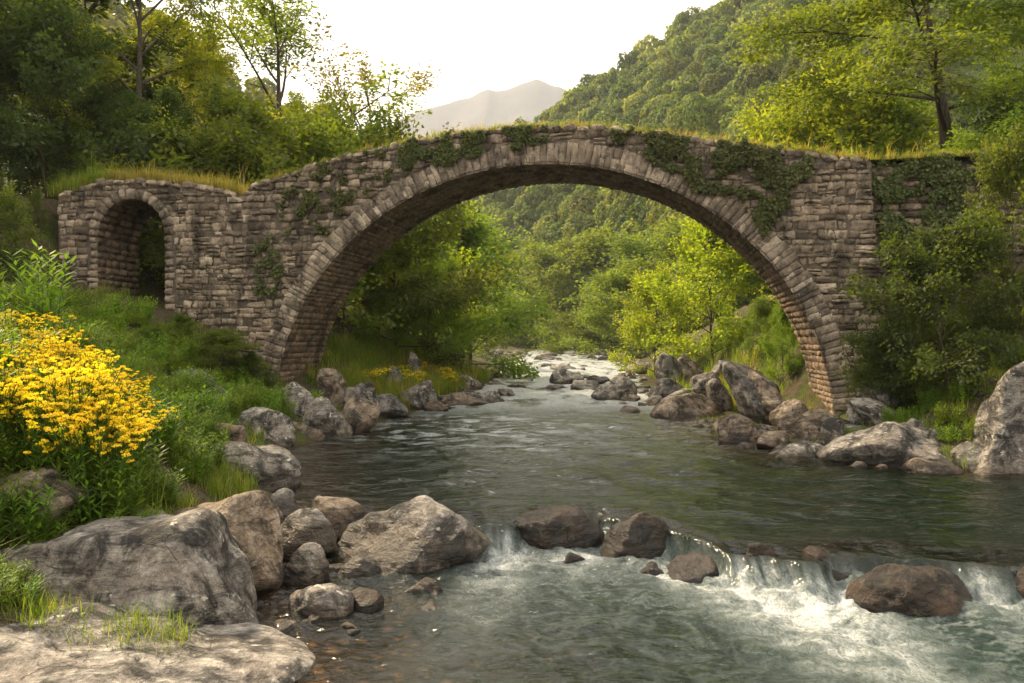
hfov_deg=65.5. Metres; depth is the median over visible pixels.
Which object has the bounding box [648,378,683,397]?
boulder
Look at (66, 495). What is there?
boulder
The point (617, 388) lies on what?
boulder
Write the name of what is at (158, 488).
leafy herb
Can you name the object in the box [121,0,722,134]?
sky
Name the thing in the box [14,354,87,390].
flowering plant
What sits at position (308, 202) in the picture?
ivy
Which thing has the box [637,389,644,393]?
stone
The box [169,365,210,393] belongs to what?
leafy herb
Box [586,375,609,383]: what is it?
boulder
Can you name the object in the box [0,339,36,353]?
leafy herb
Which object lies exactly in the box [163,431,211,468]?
leafy herb
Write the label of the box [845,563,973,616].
boulder
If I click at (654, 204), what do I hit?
forest tree
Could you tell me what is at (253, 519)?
boulder
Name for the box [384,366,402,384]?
boulder
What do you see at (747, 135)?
grass
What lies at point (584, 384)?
stone
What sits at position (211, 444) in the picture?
leafy herb
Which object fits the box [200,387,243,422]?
leafy herb
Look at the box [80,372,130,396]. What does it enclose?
flowering plant
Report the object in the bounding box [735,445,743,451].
stone
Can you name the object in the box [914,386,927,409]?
leafy herb
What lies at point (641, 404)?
stone
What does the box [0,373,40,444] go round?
flowering plant
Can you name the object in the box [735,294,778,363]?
shrub
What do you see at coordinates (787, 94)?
forest tree
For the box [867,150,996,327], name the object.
ivy
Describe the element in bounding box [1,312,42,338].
flowering plant
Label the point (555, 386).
boulder
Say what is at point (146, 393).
flowering plant
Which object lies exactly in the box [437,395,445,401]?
stone
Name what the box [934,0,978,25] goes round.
forest tree
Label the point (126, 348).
leafy herb
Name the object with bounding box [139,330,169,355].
leafy herb
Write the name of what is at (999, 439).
boulder
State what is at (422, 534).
boulder
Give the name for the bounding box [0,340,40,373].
leafy herb
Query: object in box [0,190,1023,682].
ground
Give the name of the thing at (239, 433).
boulder
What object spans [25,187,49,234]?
shrub
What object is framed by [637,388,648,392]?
stone
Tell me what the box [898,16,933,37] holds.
forest tree
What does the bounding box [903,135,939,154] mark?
forest tree
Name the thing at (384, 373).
flowering plant
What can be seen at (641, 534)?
boulder
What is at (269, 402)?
leafy herb
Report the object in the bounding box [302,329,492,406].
grass
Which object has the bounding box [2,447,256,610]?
grass
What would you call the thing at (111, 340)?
leafy herb
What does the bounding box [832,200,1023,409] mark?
shrub
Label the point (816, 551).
boulder
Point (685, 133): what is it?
grass
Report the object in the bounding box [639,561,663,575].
boulder
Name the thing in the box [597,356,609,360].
stone
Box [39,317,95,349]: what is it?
leafy herb
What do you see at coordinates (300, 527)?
boulder
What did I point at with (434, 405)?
boulder
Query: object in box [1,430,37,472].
leafy herb
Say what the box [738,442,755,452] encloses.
stone
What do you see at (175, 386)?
leafy herb
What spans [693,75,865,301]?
shrub
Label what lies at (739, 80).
forest tree
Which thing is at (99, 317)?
leafy herb
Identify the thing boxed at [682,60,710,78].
forest tree
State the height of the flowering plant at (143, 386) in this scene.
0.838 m
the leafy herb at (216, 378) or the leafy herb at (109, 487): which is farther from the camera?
the leafy herb at (216, 378)
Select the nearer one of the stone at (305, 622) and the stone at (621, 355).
the stone at (305, 622)
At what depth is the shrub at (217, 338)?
29.88 m
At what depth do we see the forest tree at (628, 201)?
223.49 m
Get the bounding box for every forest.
[20,0,438,323]
[417,0,977,348]
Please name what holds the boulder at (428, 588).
on the ground at (392, 670)
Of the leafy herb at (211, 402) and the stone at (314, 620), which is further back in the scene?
the leafy herb at (211, 402)
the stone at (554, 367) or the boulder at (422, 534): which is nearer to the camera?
the boulder at (422, 534)
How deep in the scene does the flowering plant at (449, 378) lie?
45.50 m
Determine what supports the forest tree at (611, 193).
on the hill at (965, 71)
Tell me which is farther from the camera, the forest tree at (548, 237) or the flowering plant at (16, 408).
the forest tree at (548, 237)
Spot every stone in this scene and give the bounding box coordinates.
[256,601,263,609]
[256,611,264,621]
[268,601,277,607]
[274,619,299,631]
[275,622,294,636]
[283,589,295,598]
[301,619,308,625]
[309,616,320,625]
[329,563,344,578]
[341,622,358,634]
[347,629,361,639]
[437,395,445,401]
[458,375,474,388]
[458,392,480,396]
[475,383,482,388]
[479,352,493,359]
[486,382,504,389]
[489,351,501,358]
[497,388,513,393]
[506,383,525,387]
[533,355,554,359]
[539,352,557,356]
[540,363,551,366]
[550,365,563,369]
[561,365,575,368]
[570,380,599,389]
[591,349,610,355]
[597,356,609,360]
[615,352,632,359]
[619,405,639,417]
[620,395,640,401]
[625,360,650,373]
[626,372,635,376]
[636,377,647,381]
[637,385,650,388]
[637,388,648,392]
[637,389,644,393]
[638,402,646,408]
[643,395,661,402]
[645,399,658,408]
[662,388,692,398]
[688,424,700,432]
[698,419,707,423]
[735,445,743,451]
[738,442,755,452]
[748,435,760,443]
[774,455,787,461]
[845,424,867,430]
[852,461,866,467]
[873,464,887,469]
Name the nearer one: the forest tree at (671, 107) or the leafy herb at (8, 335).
the leafy herb at (8, 335)
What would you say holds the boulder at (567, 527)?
on the ground at (392, 670)
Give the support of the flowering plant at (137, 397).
on the ground at (392, 670)
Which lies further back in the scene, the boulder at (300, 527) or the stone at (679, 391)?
the stone at (679, 391)
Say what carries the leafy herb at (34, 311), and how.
on the ground at (392, 670)
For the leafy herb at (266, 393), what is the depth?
27.18 m
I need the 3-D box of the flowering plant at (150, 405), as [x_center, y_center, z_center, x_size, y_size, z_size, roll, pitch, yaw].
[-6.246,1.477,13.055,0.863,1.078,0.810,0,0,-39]
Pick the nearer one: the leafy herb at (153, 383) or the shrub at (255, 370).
the leafy herb at (153, 383)
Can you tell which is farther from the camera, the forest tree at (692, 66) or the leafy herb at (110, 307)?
the forest tree at (692, 66)
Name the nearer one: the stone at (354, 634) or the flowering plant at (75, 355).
the stone at (354, 634)
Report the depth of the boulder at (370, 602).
10.82 m
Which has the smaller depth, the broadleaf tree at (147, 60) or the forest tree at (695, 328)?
the broadleaf tree at (147, 60)
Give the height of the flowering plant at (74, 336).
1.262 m
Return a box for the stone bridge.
[57,123,1023,415]
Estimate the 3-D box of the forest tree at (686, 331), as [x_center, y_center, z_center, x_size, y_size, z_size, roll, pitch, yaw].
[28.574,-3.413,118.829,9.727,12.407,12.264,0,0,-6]
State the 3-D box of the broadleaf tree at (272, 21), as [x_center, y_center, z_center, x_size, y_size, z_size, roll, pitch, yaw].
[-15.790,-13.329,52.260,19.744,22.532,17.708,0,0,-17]
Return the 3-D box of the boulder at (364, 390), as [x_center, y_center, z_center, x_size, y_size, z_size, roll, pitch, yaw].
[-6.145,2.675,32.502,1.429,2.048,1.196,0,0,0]
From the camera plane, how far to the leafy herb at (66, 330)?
16.14 m
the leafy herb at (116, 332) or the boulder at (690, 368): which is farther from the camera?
the boulder at (690, 368)
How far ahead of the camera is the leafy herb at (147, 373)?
18.07 m
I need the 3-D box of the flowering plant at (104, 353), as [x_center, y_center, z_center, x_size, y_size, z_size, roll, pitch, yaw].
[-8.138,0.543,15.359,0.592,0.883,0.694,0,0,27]
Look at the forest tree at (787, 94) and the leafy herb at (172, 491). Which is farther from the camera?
the forest tree at (787, 94)
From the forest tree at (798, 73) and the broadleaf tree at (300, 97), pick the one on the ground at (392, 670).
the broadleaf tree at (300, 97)
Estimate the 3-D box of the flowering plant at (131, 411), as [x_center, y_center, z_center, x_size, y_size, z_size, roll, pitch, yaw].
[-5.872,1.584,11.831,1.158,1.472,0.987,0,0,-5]
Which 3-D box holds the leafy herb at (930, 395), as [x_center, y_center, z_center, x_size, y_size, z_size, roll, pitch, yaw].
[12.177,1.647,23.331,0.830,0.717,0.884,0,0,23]
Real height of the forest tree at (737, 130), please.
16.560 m
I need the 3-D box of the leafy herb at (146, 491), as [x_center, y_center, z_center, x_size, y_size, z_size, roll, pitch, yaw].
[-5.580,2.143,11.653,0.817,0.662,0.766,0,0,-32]
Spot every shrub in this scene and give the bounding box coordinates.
[0,162,36,290]
[0,180,59,292]
[10,247,26,269]
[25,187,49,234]
[81,67,346,333]
[99,104,283,288]
[124,323,178,356]
[160,311,199,336]
[187,326,275,375]
[225,351,280,391]
[260,81,429,321]
[275,101,474,337]
[342,100,521,374]
[348,287,414,351]
[383,257,485,373]
[606,259,704,376]
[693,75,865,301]
[703,41,957,287]
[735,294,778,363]
[757,302,804,382]
[821,79,970,158]
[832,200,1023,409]
[832,250,986,409]
[850,331,921,426]
[938,88,1023,153]
[948,115,1023,311]
[982,265,1023,312]
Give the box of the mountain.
[386,79,566,139]
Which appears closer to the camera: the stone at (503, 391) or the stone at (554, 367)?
the stone at (503, 391)
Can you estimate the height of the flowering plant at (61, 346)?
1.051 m
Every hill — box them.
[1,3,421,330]
[473,0,1023,351]
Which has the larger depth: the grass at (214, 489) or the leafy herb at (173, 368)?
the leafy herb at (173, 368)
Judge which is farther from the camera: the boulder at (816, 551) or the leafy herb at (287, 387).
the leafy herb at (287, 387)
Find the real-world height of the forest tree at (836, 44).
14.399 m
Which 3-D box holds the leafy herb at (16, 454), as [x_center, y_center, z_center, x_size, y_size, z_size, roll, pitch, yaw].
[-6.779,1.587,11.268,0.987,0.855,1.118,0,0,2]
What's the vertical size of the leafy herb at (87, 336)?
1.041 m
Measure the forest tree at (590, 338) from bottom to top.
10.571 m
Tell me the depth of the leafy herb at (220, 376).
27.99 m
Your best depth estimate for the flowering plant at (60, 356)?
13.06 m
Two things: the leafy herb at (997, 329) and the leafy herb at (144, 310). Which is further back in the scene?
the leafy herb at (144, 310)
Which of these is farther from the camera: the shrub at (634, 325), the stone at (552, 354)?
the stone at (552, 354)
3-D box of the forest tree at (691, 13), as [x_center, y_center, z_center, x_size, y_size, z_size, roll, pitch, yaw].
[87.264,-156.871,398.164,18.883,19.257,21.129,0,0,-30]
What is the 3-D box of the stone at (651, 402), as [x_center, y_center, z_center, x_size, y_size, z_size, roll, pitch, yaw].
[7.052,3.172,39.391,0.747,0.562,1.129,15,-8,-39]
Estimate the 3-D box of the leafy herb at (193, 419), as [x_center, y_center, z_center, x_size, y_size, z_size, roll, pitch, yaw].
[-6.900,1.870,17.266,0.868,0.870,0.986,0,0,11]
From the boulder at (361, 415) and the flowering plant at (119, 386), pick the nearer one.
the flowering plant at (119, 386)
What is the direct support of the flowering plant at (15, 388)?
on the ground at (392, 670)
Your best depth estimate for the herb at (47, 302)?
17.34 m
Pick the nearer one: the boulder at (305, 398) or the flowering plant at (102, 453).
the flowering plant at (102, 453)
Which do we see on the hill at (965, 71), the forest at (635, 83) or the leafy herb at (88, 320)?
the forest at (635, 83)
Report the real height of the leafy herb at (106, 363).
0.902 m
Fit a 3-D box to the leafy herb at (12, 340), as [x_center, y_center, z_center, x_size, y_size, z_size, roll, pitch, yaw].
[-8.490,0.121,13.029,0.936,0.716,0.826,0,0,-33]
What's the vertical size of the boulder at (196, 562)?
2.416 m
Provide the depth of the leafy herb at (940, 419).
21.50 m
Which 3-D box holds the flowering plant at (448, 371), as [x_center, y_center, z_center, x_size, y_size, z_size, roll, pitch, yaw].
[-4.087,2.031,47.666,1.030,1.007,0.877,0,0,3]
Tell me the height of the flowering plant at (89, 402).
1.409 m
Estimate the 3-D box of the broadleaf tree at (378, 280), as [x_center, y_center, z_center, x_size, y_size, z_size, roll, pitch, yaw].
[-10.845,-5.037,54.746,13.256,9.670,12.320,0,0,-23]
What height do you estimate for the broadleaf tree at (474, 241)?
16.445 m
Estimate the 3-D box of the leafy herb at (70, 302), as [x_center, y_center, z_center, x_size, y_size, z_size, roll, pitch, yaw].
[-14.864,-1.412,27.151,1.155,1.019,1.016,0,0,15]
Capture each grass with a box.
[0,304,259,655]
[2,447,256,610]
[4,276,342,445]
[39,146,138,199]
[48,158,251,197]
[259,114,1012,180]
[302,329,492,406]
[407,108,932,159]
[646,306,804,411]
[670,350,804,410]
[694,402,939,442]
[795,282,1016,409]
[813,304,1023,468]
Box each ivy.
[252,233,283,300]
[278,147,392,236]
[396,123,549,170]
[609,125,814,235]
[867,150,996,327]
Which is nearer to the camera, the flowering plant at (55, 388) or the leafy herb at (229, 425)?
the flowering plant at (55, 388)
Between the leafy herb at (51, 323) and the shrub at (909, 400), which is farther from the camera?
the shrub at (909, 400)
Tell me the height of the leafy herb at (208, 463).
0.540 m
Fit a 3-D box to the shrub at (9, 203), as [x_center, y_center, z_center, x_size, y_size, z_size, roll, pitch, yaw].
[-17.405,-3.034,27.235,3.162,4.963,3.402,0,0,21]
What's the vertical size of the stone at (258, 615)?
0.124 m
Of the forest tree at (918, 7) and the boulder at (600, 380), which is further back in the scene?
the forest tree at (918, 7)
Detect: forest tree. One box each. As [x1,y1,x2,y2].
[521,184,544,194]
[523,228,561,255]
[542,292,560,310]
[557,299,568,318]
[561,189,583,223]
[561,212,603,240]
[564,266,608,312]
[568,190,599,226]
[575,267,619,312]
[577,320,602,346]
[579,310,600,343]
[585,256,621,285]
[601,208,635,240]
[604,188,622,214]
[605,313,627,346]
[610,315,636,349]
[614,193,640,219]
[640,224,655,239]
[644,206,665,228]
[646,198,666,220]
[653,210,686,255]
[656,206,681,235]
[659,56,692,81]
[661,91,702,134]
[661,104,683,127]
[670,6,703,35]
[672,286,706,335]
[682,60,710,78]
[682,91,724,134]
[693,42,719,62]
[693,295,754,330]
[698,70,730,96]
[699,301,739,329]
[703,295,749,325]
[706,87,733,104]
[712,104,736,129]
[714,127,739,138]
[724,118,768,142]
[732,47,787,96]
[737,288,760,305]
[739,55,783,96]
[744,90,775,119]
[748,292,769,305]
[768,48,790,79]
[771,77,816,110]
[773,66,796,93]
[778,45,807,81]
[781,68,818,88]
[786,69,817,87]
[798,44,837,69]
[802,31,856,66]
[810,50,842,72]
[850,27,913,74]
[866,61,916,110]
[876,53,930,92]
[892,22,909,35]
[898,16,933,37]
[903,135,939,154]
[904,80,949,100]
[908,0,946,18]
[909,45,948,81]
[916,72,966,102]
[920,99,971,135]
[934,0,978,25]
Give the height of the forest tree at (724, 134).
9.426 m
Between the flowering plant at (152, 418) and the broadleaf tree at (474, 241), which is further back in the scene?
the broadleaf tree at (474, 241)
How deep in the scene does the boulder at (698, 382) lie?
38.23 m
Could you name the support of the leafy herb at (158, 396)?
on the ground at (392, 670)
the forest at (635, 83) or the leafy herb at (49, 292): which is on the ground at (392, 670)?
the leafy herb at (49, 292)
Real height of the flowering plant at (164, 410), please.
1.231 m
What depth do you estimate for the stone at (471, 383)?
49.54 m
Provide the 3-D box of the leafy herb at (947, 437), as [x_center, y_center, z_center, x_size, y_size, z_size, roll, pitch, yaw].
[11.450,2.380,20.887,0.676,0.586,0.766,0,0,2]
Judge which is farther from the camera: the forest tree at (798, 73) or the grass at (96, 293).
the forest tree at (798, 73)
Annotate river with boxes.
[258,347,1023,682]
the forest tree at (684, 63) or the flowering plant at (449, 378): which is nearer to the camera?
the flowering plant at (449, 378)
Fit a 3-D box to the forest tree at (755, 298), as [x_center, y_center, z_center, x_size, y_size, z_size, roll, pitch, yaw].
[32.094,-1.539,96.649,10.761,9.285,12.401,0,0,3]
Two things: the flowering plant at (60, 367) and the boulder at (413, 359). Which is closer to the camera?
the flowering plant at (60, 367)
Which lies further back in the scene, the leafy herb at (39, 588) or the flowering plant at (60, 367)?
the flowering plant at (60, 367)
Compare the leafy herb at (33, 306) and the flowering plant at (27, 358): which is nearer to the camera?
the flowering plant at (27, 358)
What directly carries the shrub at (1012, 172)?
on the ground at (392, 670)
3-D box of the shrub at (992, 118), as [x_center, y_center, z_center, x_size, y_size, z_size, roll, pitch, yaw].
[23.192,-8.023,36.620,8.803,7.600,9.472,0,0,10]
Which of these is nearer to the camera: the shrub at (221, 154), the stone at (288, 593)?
the stone at (288, 593)
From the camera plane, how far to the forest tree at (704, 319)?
105.81 m
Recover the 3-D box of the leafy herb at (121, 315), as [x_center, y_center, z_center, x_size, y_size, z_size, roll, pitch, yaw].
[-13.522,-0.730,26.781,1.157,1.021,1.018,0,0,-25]
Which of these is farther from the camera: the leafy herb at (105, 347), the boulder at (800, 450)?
the boulder at (800, 450)
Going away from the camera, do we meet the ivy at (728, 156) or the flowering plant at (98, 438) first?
the flowering plant at (98, 438)
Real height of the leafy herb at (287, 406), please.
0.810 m
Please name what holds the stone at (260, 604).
in the river
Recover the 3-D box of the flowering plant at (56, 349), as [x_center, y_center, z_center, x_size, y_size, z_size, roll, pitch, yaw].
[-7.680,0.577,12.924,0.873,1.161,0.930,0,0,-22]
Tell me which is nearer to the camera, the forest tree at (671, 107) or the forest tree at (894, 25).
the forest tree at (894, 25)
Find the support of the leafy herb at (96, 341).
on the ground at (392, 670)
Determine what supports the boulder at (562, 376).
in the river
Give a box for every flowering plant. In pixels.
[0,339,34,365]
[0,357,38,467]
[0,359,13,379]
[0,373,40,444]
[0,377,37,445]
[0,378,61,461]
[0,388,51,467]
[0,388,87,472]
[0,397,20,464]
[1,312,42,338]
[1,350,38,380]
[1,350,43,375]
[4,327,48,344]
[4,375,128,474]
[5,346,61,391]
[7,309,76,340]
[10,357,38,374]
[10,400,79,467]
[13,365,129,466]
[14,316,58,338]
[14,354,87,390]
[15,369,99,469]
[16,329,58,346]
[16,339,48,358]
[17,365,124,466]
[18,357,114,455]
[20,338,79,366]
[20,341,74,358]
[20,345,84,373]
[21,336,80,356]
[21,342,71,370]
[23,399,153,526]
[25,349,78,367]
[26,356,91,394]
[26,386,122,512]
[30,342,87,364]
[34,327,94,358]
[36,336,82,361]
[41,393,137,487]
[41,400,155,524]
[43,402,144,520]
[44,353,86,374]
[47,365,81,392]
[50,367,112,393]
[63,355,105,371]
[68,394,130,473]
[71,378,138,415]
[75,350,119,374]
[75,398,158,484]
[76,345,117,366]
[76,349,113,371]
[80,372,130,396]
[81,357,113,371]
[81,380,129,409]
[88,407,150,478]
[90,348,114,359]
[104,377,133,399]
[105,409,167,482]
[111,369,138,394]
[125,384,142,406]
[125,394,150,413]
[126,384,147,403]
[127,398,161,453]
[128,403,162,470]
[130,375,155,392]
[131,379,150,396]
[134,388,150,400]
[143,406,177,452]
[364,370,380,378]
[373,368,390,382]
[402,372,423,385]
[438,367,451,379]
[441,374,455,387]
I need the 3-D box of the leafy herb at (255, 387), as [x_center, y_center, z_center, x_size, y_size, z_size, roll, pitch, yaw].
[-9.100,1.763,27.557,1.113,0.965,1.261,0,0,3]
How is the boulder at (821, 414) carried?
on the ground at (392, 670)
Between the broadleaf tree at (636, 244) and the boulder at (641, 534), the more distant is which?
the broadleaf tree at (636, 244)
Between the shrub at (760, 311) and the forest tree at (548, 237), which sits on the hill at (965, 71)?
the forest tree at (548, 237)
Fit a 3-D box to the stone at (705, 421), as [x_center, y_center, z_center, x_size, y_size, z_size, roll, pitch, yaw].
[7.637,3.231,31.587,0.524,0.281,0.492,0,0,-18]
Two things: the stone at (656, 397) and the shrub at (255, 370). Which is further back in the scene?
the stone at (656, 397)
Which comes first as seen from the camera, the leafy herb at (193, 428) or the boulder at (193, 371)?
the leafy herb at (193, 428)
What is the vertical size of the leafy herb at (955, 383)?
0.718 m
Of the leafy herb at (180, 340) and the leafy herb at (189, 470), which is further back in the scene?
the leafy herb at (180, 340)
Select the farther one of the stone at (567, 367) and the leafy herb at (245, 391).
the stone at (567, 367)
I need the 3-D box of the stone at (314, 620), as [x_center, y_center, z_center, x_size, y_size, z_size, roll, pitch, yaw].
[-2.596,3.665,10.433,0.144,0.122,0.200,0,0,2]
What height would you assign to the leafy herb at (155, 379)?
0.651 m
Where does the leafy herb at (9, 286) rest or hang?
on the ground at (392, 670)
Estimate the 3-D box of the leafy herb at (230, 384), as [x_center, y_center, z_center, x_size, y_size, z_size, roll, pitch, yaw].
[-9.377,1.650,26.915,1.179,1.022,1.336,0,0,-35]
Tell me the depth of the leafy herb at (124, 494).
11.03 m
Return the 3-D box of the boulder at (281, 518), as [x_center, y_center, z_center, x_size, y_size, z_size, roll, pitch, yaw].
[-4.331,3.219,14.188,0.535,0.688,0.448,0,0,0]
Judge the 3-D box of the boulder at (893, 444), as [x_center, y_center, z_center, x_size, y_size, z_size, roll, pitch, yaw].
[10.547,3.261,21.604,4.220,2.195,3.195,0,0,23]
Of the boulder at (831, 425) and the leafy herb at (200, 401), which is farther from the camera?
the boulder at (831, 425)
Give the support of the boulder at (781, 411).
on the ground at (392, 670)
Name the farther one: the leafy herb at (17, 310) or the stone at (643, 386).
the stone at (643, 386)
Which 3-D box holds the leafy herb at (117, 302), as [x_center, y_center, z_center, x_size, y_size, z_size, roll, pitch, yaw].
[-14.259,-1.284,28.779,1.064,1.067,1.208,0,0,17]
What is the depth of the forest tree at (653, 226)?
178.07 m
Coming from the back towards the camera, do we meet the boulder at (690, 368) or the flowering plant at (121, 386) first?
the boulder at (690, 368)
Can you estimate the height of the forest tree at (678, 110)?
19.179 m
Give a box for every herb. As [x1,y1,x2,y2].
[0,254,41,310]
[0,284,14,320]
[0,291,44,315]
[0,308,21,343]
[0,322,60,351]
[0,324,12,351]
[0,325,15,341]
[0,329,26,348]
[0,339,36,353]
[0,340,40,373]
[0,342,22,379]
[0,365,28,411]
[0,423,62,475]
[0,460,51,525]
[0,471,13,493]
[0,472,64,545]
[0,482,47,534]
[0,556,30,585]
[0,557,33,591]
[0,561,23,606]
[0,562,5,585]
[1,279,24,306]
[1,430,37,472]
[2,288,46,303]
[2,568,41,604]
[3,237,78,326]
[4,300,26,323]
[8,299,57,327]
[9,537,46,550]
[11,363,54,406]
[11,505,78,544]
[17,568,47,601]
[18,313,72,337]
[19,305,64,325]
[26,283,64,306]
[32,321,77,341]
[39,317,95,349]
[47,315,104,352]
[49,306,75,326]
[60,323,95,334]
[61,286,92,314]
[67,339,123,371]
[70,477,126,522]
[72,301,107,320]
[74,314,88,325]
[76,321,104,343]
[77,314,115,330]
[78,326,114,354]
[78,453,137,507]
[79,356,117,376]
[83,465,149,520]
[85,314,111,325]
[89,328,126,355]
[90,330,114,355]
[90,344,138,383]
[92,305,124,330]
[93,320,127,338]
[98,313,125,333]
[98,496,164,519]
[99,300,115,317]
[100,330,134,361]
[103,292,130,318]
[104,464,154,507]
[105,312,131,332]
[113,349,147,378]
[115,332,142,354]
[118,438,169,486]
[123,337,169,369]
[125,294,158,322]
[125,354,151,375]
[126,309,147,326]
[126,364,162,391]
[128,466,166,502]
[129,371,169,400]
[131,356,164,374]
[132,398,181,451]
[133,372,168,396]
[135,441,165,475]
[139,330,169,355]
[139,395,164,429]
[140,383,167,416]
[140,383,205,427]
[146,404,186,447]
[151,464,188,505]
[153,344,186,370]
[161,363,188,376]
[161,376,188,396]
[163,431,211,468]
[164,330,197,358]
[165,423,204,458]
[166,342,189,361]
[168,416,208,451]
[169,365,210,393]
[172,374,197,391]
[175,339,199,360]
[176,368,223,391]
[176,453,206,483]
[177,365,206,383]
[179,410,210,441]
[180,380,205,396]
[181,403,220,439]
[182,447,215,476]
[185,391,218,415]
[186,384,233,421]
[188,390,230,421]
[188,412,223,446]
[193,429,232,468]
[198,380,225,398]
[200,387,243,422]
[205,369,219,381]
[207,420,232,442]
[214,371,225,383]
[216,392,244,424]
[216,393,242,414]
[218,376,253,395]
[223,412,239,424]
[225,382,253,409]
[227,383,255,403]
[228,387,254,407]
[229,370,252,386]
[232,380,261,389]
[235,385,268,406]
[238,373,264,389]
[243,382,279,405]
[247,389,283,412]
[248,394,263,408]
[249,385,281,406]
[261,383,291,411]
[275,397,299,416]
[882,403,911,422]
[882,405,901,421]
[892,406,911,417]
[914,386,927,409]
[914,386,941,410]
[931,400,968,427]
[933,422,962,443]
[946,375,968,397]
[947,382,978,401]
[961,416,979,434]
[961,420,982,440]
[988,317,1003,331]
[1003,342,1022,364]
[1003,364,1016,374]
[1014,341,1023,357]
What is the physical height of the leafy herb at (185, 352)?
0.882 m
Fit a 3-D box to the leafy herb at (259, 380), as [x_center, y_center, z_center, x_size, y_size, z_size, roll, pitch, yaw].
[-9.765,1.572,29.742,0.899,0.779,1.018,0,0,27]
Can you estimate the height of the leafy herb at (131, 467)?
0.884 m
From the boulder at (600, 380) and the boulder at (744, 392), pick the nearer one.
the boulder at (744, 392)
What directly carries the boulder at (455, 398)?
on the ground at (392, 670)
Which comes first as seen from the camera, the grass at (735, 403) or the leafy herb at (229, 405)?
the leafy herb at (229, 405)
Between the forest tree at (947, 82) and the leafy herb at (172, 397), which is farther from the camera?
the forest tree at (947, 82)
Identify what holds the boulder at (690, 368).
on the ground at (392, 670)
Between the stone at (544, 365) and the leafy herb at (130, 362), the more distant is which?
the stone at (544, 365)
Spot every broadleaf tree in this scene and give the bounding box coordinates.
[0,0,70,142]
[0,0,136,192]
[0,0,188,199]
[0,0,199,199]
[1,0,254,174]
[30,81,141,177]
[77,78,207,276]
[124,0,431,179]
[148,15,242,176]
[264,12,473,332]
[284,88,353,154]
[340,239,446,334]
[352,227,493,345]
[379,200,564,379]
[436,285,510,361]
[481,303,517,344]
[486,235,599,347]
[500,219,634,350]
[531,309,613,353]
[558,225,681,346]
[559,259,678,356]
[579,213,764,356]
[634,217,769,369]
[718,0,1023,149]
[742,270,778,308]
[938,0,1023,153]
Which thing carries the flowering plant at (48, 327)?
on the ground at (392, 670)
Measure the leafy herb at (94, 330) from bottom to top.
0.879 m
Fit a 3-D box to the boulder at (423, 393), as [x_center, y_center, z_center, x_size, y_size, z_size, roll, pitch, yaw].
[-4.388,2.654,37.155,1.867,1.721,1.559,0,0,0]
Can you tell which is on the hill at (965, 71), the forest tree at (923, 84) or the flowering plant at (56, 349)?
the forest tree at (923, 84)
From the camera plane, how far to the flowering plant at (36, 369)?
12.03 m
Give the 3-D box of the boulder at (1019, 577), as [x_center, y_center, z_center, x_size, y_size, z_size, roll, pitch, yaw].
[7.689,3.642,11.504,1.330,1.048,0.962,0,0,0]
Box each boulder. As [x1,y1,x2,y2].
[0,466,99,535]
[0,507,258,624]
[0,599,314,682]
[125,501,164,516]
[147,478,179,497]
[167,369,229,396]
[171,490,283,597]
[204,441,301,492]
[206,422,248,443]
[232,407,295,448]
[270,488,298,521]
[280,382,314,417]
[280,511,283,523]
[281,507,338,564]
[282,542,329,590]
[288,583,353,630]
[293,422,304,430]
[301,396,352,444]
[301,427,324,442]
[312,495,364,543]
[316,368,345,407]
[333,495,489,592]
[338,555,383,590]
[341,397,379,438]
[343,382,377,404]
[349,587,383,632]
[377,394,407,420]
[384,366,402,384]
[396,577,446,612]
[398,380,436,412]
[401,599,463,633]
[405,352,420,375]
[424,400,448,416]
[441,392,490,411]
[476,390,504,402]
[516,505,604,549]
[545,384,567,389]
[549,368,583,383]
[564,552,584,563]
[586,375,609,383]
[591,376,636,403]
[600,511,673,558]
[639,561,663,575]
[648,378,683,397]
[650,393,722,422]
[655,353,682,382]
[666,552,718,583]
[677,354,703,384]
[690,372,728,396]
[705,378,732,411]
[711,360,721,377]
[717,414,761,447]
[721,360,779,424]
[746,543,775,559]
[748,372,785,424]
[755,424,769,432]
[756,430,787,452]
[768,441,822,466]
[769,398,808,429]
[777,412,822,440]
[801,546,833,561]
[802,409,851,424]
[816,421,960,468]
[816,432,838,445]
[820,417,846,436]
[832,569,849,580]
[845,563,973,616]
[846,395,899,426]
[849,398,901,426]
[870,386,891,405]
[900,457,963,475]
[908,418,926,427]
[950,441,981,471]
[970,362,1023,477]
[1015,567,1023,597]
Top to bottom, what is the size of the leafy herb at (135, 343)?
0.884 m
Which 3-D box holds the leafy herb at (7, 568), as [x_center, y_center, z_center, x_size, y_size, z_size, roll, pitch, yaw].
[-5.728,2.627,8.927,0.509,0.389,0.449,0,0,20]
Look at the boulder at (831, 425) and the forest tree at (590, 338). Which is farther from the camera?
the forest tree at (590, 338)
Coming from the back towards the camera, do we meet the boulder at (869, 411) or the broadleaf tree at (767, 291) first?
the broadleaf tree at (767, 291)
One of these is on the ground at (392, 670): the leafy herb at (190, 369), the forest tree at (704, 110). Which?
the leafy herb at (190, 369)
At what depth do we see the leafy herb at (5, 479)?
10.64 m
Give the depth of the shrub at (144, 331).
26.95 m
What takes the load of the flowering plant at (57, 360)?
on the ground at (392, 670)
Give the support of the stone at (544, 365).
in the river
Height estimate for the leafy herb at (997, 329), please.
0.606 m
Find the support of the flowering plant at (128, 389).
on the ground at (392, 670)
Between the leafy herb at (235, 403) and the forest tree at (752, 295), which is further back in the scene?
the forest tree at (752, 295)
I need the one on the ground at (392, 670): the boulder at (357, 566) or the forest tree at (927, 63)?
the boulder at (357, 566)

